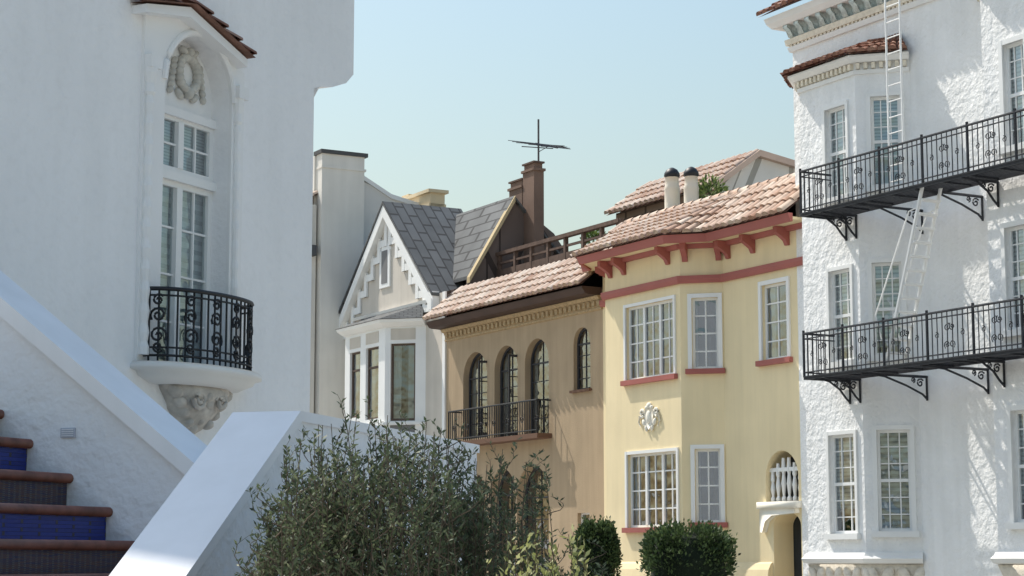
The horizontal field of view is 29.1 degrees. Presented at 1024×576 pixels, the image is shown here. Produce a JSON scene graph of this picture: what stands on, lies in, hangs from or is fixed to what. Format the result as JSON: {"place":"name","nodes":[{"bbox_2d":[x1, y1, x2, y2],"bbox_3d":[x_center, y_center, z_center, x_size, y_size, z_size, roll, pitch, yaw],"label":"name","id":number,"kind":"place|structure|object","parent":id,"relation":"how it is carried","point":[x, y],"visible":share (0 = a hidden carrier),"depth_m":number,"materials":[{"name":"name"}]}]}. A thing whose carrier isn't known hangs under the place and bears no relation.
{"place":"outdoors","nodes":[
{"label":"outdoors","id":0,"kind":"place"},
{"bbox_2d":[313,0,811,250],"label":"sky","id":1,"kind":"structure","parent":0,"point":[435,96],"materials":[{"name":"blue"}]},
{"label":"pavement","id":2,"kind":"structure","parent":0,"visible":0},
{"bbox_2d":[0,270,206,575],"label":"entrance staircase","id":3,"kind":"structure","parent":2,"relation":"on","point":[99,454],"depth_m":11.23,"materials":[{"name":"paint"}]},
{"bbox_2d":[0,0,353,445],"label":"walls","id":4,"kind":"structure","parent":2,"relation":"on","point":[70,79],"depth_m":14.87,"materials":[{"name":"white paint"}]},
{"bbox_2d":[159,120,203,362],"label":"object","id":5,"kind":"object","parent":4,"relation":"attached to","point":[166,210],"visible":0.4,"depth_m":15.86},
{"bbox_2d":[167,45,205,104],"bbox_3d":[-2.596,-1.716,15.879,0.105,0.445,0.495,-4,-9,27],"label":"ornament","id":6,"kind":"object","parent":4,"relation":"attached to","point":[189,55],"visible":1,"depth_m":15.82,"materials":[{"name":"paint"}]},
{"bbox_2d":[160,114,215,363],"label":"frames","id":7,"kind":"structure","parent":4,"relation":"attached to","point":[178,180],"depth_m":15.77,"materials":[{"name":"white paint"}]},
{"bbox_2d":[132,3,248,367],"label":"mouldings","id":8,"kind":"object","parent":4,"relation":"attached to","point":[167,30],"visible":0.9,"depth_m":15.29,"materials":[{"name":"paint"}]},
{"bbox_2d":[132,0,256,58],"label":"tiles","id":9,"kind":"object","parent":4,"relation":"attached to","point":[224,25],"visible":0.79,"depth_m":15.79,"materials":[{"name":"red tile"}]},
{"bbox_2d":[158,384,232,433],"bbox_3d":[-2.405,0.950,15.329,0.240,0.358,0.803,-4,-9,27],"label":"corbel","id":10,"kind":"object","parent":4,"relation":"attached to","point":[194,409],"visible":0.97,"depth_m":15.19,"materials":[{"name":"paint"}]},
{"bbox_2d":[130,360,261,392],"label":"slab","id":11,"kind":"structure","parent":10,"relation":"on","point":[233,380],"depth_m":14.98,"materials":[{"name":"paint"}]},
{"bbox_2d":[143,286,253,370],"bbox_3d":[-2.358,0.341,15.389,0.358,0.570,1.302,-4,-9,27],"label":"iron work","id":12,"kind":"object","parent":11,"relation":"on","point":[247,348],"visible":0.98,"depth_m":15.13,"materials":[{"name":"black metal"}]},
{"bbox_2d":[196,422,476,575],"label":"walls","id":13,"kind":"structure","parent":2,"relation":"on","point":[221,560],"depth_m":9.25,"materials":[{"name":"paint"}]},
{"bbox_2d":[109,411,479,575],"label":"coping","id":14,"kind":"object","parent":13,"relation":"on","point":[188,525],"visible":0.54,"depth_m":8.88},
{"bbox_2d":[231,391,612,575],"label":"olive shrub","id":15,"kind":"object","parent":2,"relation":"on","point":[324,533],"visible":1,"depth_m":7.78,"materials":[{"name":"green plant"}]},
{"bbox_2d":[486,523,596,575],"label":"variegated bush","id":16,"kind":"object","parent":2,"relation":"on","point":[553,568],"visible":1,"depth_m":7.11,"materials":[{"name":"green plant"}]},
{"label":"pavement","id":17,"kind":"structure","parent":0,"visible":0},
{"bbox_2d":[310,153,365,418],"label":"walls","id":18,"kind":"structure","parent":17,"relation":"on","point":[338,218],"depth_m":60.14,"materials":[{"name":"beige paint"}]},
{"bbox_2d":[312,149,367,256],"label":"caps","id":19,"kind":"object","parent":18,"relation":"attached to","point":[337,152],"visible":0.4,"depth_m":60.58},
{"bbox_2d":[364,176,418,204],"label":"white trim","id":20,"kind":"structure","parent":18,"relation":"attached to","point":[385,192],"depth_m":61.76,"materials":[{"name":"paint"}]},
{"bbox_2d":[364,181,402,245],"bbox_3d":[-4.693,3.571,63.330,5.313,13.596,5.000,4,-9,-29],"label":"siding","id":21,"kind":"object","parent":17,"relation":"on","point":[374,198],"visible":0.12,"depth_m":61.47,"materials":[{"name":"white paint"}]},
{"bbox_2d":[344,233,441,437],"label":"walls","id":22,"kind":"structure","parent":17,"relation":"on","point":[399,291],"depth_m":56.00,"materials":[{"name":"grey paint"}]},
{"bbox_2d":[354,346,406,417],"bbox_3d":[-3.506,2.796,56.462,1.119,2.274,3.071,6,-10,-38],"label":"interior","id":23,"kind":"object","parent":22,"relation":"attached to","point":[403,383],"visible":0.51,"depth_m":56.19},
{"bbox_2d":[336,206,446,437],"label":"white trim","id":24,"kind":"structure","parent":22,"relation":"attached to","point":[429,302],"depth_m":56.28,"materials":[{"name":"paint"}]},
{"bbox_2d":[351,343,414,420],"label":"brown frames","id":25,"kind":"structure","parent":24,"relation":"on","point":[392,375],"depth_m":55.48,"materials":[{"name":"wood"}]},
{"bbox_2d":[355,345,413,418],"bbox_3d":[-3.749,2.770,56.270,0.430,2.174,2.954,7,-10,-40],"label":"curtain","id":26,"kind":"object","parent":24,"relation":"hanging from","point":[397,377],"visible":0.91,"depth_m":55.49,"materials":[{"name":"fabric"}]},
{"bbox_2d":[357,250,414,432],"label":"panels","id":27,"kind":"object","parent":24,"relation":"attached to","point":[383,266],"visible":0.39,"depth_m":57.68,"materials":[{"name":"grey paint"}]},
{"bbox_2d":[335,196,560,329],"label":"slate roof","id":28,"kind":"structure","parent":22,"relation":"on","point":[444,246],"depth_m":56.52,"materials":[{"name":"grey stone"}]},
{"bbox_2d":[402,188,448,206],"bbox_3d":[-2.899,-1.792,62.579,0.700,2.493,2.537,4,-9,-29],"label":"chimney","id":29,"kind":"object","parent":28,"relation":"on","point":[431,197],"visible":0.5,"depth_m":61.73,"materials":[{"name":"beige paint"}]},
{"bbox_2d":[467,196,514,282],"bbox_3d":[-0.574,-1.362,55.017,1.441,2.561,0.170,4,-9,-29],"label":"rake board","id":30,"kind":"object","parent":28,"relation":"attached to","point":[488,244],"visible":1,"depth_m":54.93,"materials":[{"name":"beige paint"}]},
{"bbox_2d":[446,289,603,575],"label":"walls","id":31,"kind":"structure","parent":17,"relation":"on","point":[573,447],"depth_m":48.56,"materials":[{"name":"beige paint"}]},
{"bbox_2d":[447,203,562,316],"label":"gable shingles","id":32,"kind":"object","parent":31,"relation":"attached to","point":[510,234],"visible":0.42,"depth_m":55.35,"materials":[{"name":"brown wood"}]},
{"bbox_2d":[426,271,594,319],"bbox_3d":[0.115,-0.022,50.663,1.120,0.919,8.324,4,-9,-29],"label":"tile bed","id":33,"kind":"object","parent":31,"relation":"on","point":[515,298],"visible":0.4,"depth_m":49.51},
{"bbox_2d":[422,247,611,319],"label":"tiles","id":34,"kind":"object","parent":33,"relation":"on","point":[551,276],"visible":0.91,"depth_m":50.52,"materials":[{"name":"tile"}]},
{"bbox_2d":[426,286,601,329],"bbox_3d":[-0.105,0.554,50.535,0.550,0.198,8.254,4,-9,-29],"label":"gutter","id":35,"kind":"object","parent":31,"relation":"attached to","point":[566,295],"visible":0.95,"depth_m":49.82,"materials":[{"name":"brown paint"}]},
{"bbox_2d":[441,295,602,341],"bbox_3d":[0.107,0.827,50.530,0.170,0.340,8.204,4,-9,-29],"label":"frieze","id":36,"kind":"object","parent":31,"relation":"attached to","point":[551,312],"visible":0.99,"depth_m":50.10,"materials":[{"name":"beige paint"}]},
{"bbox_2d":[507,163,545,297],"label":"flues","id":37,"kind":"object","parent":31,"relation":"on","point":[527,191],"visible":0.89,"depth_m":55.42,"materials":[{"name":"brown brick"}]},
{"bbox_2d":[508,119,567,160],"bbox_3d":[0.760,-4.033,56.008,1.749,1.620,0.675,2,-8,-15],"label":"television antenna","id":38,"kind":"object","parent":37,"relation":"attached to","point":[538,144],"visible":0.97,"depth_m":56.15,"materials":[{"name":"metal"}]},
{"bbox_2d":[461,388,591,445],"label":"sills","id":39,"kind":"structure","parent":31,"relation":"attached to","point":[513,438],"depth_m":49.58,"materials":[{"name":"brown paint"}]},
{"bbox_2d":[448,399,550,440],"bbox_3d":[-0.361,3.435,50.740,0.422,0.846,4.865,4,-9,-29],"label":"iron","id":40,"kind":"object","parent":39,"relation":"on","point":[480,424],"visible":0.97,"depth_m":50.44,"materials":[{"name":"black metal"}]},
{"bbox_2d":[472,336,583,435],"bbox_3d":[0.537,2.556,50.264,0.095,2.508,6.574,4,-9,-28],"label":"curtain","id":41,"kind":"object","parent":31,"relation":"hanging from","point":[536,386],"visible":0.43,"depth_m":51.41,"materials":[{"name":"fabric"}]},
{"bbox_2d":[469,328,590,575],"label":"dark frames","id":42,"kind":"structure","parent":31,"relation":"attached to","point":[509,370],"depth_m":50.33,"materials":[{"name":"paint"}]},
{"bbox_2d":[477,332,590,575],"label":"interior","id":43,"kind":"object","parent":31,"relation":"attached to","point":[505,487],"visible":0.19,"depth_m":50.46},
{"bbox_2d":[544,272,602,293],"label":"flat roof","id":44,"kind":"structure","parent":31,"relation":"on","point":[594,279],"depth_m":53.10,"materials":[{"name":"fabric"}]},
{"bbox_2d":[495,160,623,276],"bbox_3d":[1.234,-1.946,53.480,1.250,3.760,8.238,4,-9,-29],"label":"deck rail","id":45,"kind":"object","parent":44,"relation":"on","point":[549,258],"visible":0.41,"depth_m":52.68,"materials":[{"name":"brown wood"}]},
{"bbox_2d":[580,230,605,243],"bbox_3d":[2.133,-1.085,51.818,0.749,1.146,0.767,0,-8,0],"label":"potted roof plant","id":46,"kind":"object","parent":44,"relation":"on","point":[591,234],"visible":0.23,"depth_m":51.72,"materials":[{"name":"green plant"}]},
{"bbox_2d":[581,513,589,523],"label":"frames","id":47,"kind":"structure","parent":31,"relation":"attached to","point":[582,514],"depth_m":47.39,"materials":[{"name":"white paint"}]},
{"bbox_2d":[569,514,622,575],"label":"clipped boxwood shrub","id":48,"kind":"object","parent":17,"relation":"on","point":[602,532],"visible":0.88,"depth_m":41.99,"materials":[{"name":"green plant"}]},
{"bbox_2d":[636,518,740,575],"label":"clipped boxwood shrub","id":49,"kind":"object","parent":17,"relation":"on","point":[698,549],"visible":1,"depth_m":38.30,"materials":[{"name":"green plant"}]},
{"bbox_2d":[603,230,802,575],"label":"walls","id":50,"kind":"structure","parent":17,"relation":"on","point":[744,410],"depth_m":42.31,"materials":[{"name":"yellow paint"}]},
{"bbox_2d":[616,186,716,225],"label":"penthouse walls","id":51,"kind":"structure","parent":50,"relation":"on","point":[643,210],"depth_m":51.29,"materials":[{"name":"brown paint"}]},
{"bbox_2d":[575,192,798,256],"bbox_3d":[3.989,-2.147,46.498,5.090,3.042,13.144,0,-8,0],"label":"tile bed","id":52,"kind":"object","parent":50,"relation":"on","point":[701,216],"visible":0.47,"depth_m":42.82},
{"bbox_2d":[570,149,798,262],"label":"tiles","id":53,"kind":"object","parent":52,"relation":"on","point":[766,197],"visible":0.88,"depth_m":43.19,"materials":[{"name":"tile"}]},
{"bbox_2d":[576,212,802,532],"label":"red trim","id":54,"kind":"structure","parent":50,"relation":"attached to","point":[782,233],"depth_m":42.66,"materials":[{"name":"paint"}]},
{"bbox_2d":[584,216,801,270],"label":"soffit","id":55,"kind":"structure","parent":50,"relation":"attached to","point":[592,265],"depth_m":42.76,"materials":[{"name":"paint"}]},
{"bbox_2d":[633,287,776,524],"bbox_3d":[4.286,2.617,42.511,0.430,4.985,5.180,7,-10,-40],"label":"curtain","id":56,"kind":"object","parent":50,"relation":"hanging from","point":[773,318],"visible":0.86,"depth_m":42.95,"materials":[{"name":"fabric"}]},
{"bbox_2d":[623,276,790,527],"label":"frames","id":57,"kind":"structure","parent":50,"relation":"attached to","point":[708,448],"depth_m":42.82,"materials":[{"name":"white paint"}]},
{"bbox_2d":[632,287,801,575],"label":"interior","id":58,"kind":"object","parent":50,"relation":"attached to","point":[711,361],"visible":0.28,"depth_m":43.61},
{"bbox_2d":[638,402,801,532],"bbox_3d":[4.351,3.740,41.894,0.357,2.892,5.026,6,-10,-36],"label":"ornament","id":59,"kind":"object","parent":50,"relation":"attached to","point":[769,512],"visible":1,"depth_m":40.65,"materials":[{"name":"beige paint"}]},
{"bbox_2d":[656,194,795,236],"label":"flat roof","id":60,"kind":"structure","parent":50,"relation":"on","point":[792,209],"depth_m":45.59,"materials":[{"name":"fabric"}]},
{"bbox_2d":[664,176,698,207],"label":"vent flues","id":61,"kind":"object","parent":60,"relation":"on","point":[672,191],"visible":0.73,"depth_m":46.32,"materials":[{"name":"paint"}]},
{"bbox_2d":[664,167,698,177],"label":"cowls","id":62,"kind":"object","parent":61,"relation":"on","point":[690,171],"visible":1,"depth_m":45.86,"materials":[{"name":"black metal"}]},
{"bbox_2d":[698,173,728,197],"bbox_3d":[4.603,-2.075,46.015,0.983,1.247,0.956,0,-8,0],"label":"potted roof plant","id":63,"kind":"object","parent":60,"relation":"on","point":[705,187],"visible":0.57,"depth_m":45.94,"materials":[{"name":"green plant"}]},
{"bbox_2d":[712,150,794,188],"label":"rakes","id":64,"kind":"object","parent":60,"relation":"on","point":[775,158],"visible":0.4,"depth_m":48.85,"materials":[{"name":"beige paint"}]},
{"bbox_2d":[720,158,794,192],"bbox_3d":[7.038,-2.064,49.393,4.500,2.297,0.100,4,-9,-29],"label":"gable siding","id":65,"kind":"object","parent":60,"relation":"attached to","point":[757,170],"visible":0.23,"depth_m":48.91,"materials":[{"name":"white paint"}]},
{"bbox_2d":[770,457,798,500],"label":"spindles","id":66,"kind":"object","parent":50,"relation":"on","point":[783,469],"visible":0.99,"depth_m":40.49,"materials":[{"name":"white paint"}]},
{"bbox_2d":[793,0,1023,575],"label":"walls","id":67,"kind":"structure","parent":17,"relation":"on","point":[950,81],"depth_m":36.71,"materials":[{"name":"white paint"}]},
{"bbox_2d":[756,0,907,88],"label":"tiles","id":68,"kind":"object","parent":67,"relation":"attached to","point":[865,45],"visible":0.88,"depth_m":38.27,"materials":[{"name":"brown tile"}]},
{"bbox_2d":[783,0,888,37],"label":"ornament","id":69,"kind":"object","parent":67,"relation":"attached to","point":[808,23],"visible":1,"depth_m":39.73,"materials":[{"name":"paint"}]},
{"bbox_2d":[784,0,978,91],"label":"dentils","id":70,"kind":"object","parent":67,"relation":"attached to","point":[841,23],"visible":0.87,"depth_m":38.98,"materials":[{"name":"white paint"}]},
{"bbox_2d":[764,0,1023,563],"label":"mouldings","id":71,"kind":"object","parent":67,"relation":"attached to","point":[778,22],"visible":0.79,"depth_m":38.03,"materials":[{"name":"white paint"}]},
{"bbox_2d":[799,0,1023,403],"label":"fire escape","id":72,"kind":"object","parent":67,"relation":"attached to","point":[923,190],"visible":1,"depth_m":35.35,"materials":[{"name":"black metal"}]},
{"bbox_2d":[808,564,1023,575],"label":"carving","id":73,"kind":"object","parent":67,"relation":"attached to","point":[875,570],"visible":1,"depth_m":36.67,"materials":[{"name":"beige paint"}]},
{"bbox_2d":[821,33,1023,539],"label":"frames","id":74,"kind":"structure","parent":67,"relation":"attached to","point":[880,531],"depth_m":37.16,"materials":[{"name":"white paint"}]},
{"bbox_2d":[832,46,1023,527],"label":"blind","id":75,"kind":"object","parent":67,"relation":"attached to","point":[894,474],"visible":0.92,"depth_m":37.38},
{"bbox_2d":[838,126,1023,530],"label":"interior","id":76,"kind":"object","parent":67,"relation":"attached to","point":[847,521],"visible":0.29,"depth_m":37.97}
]}

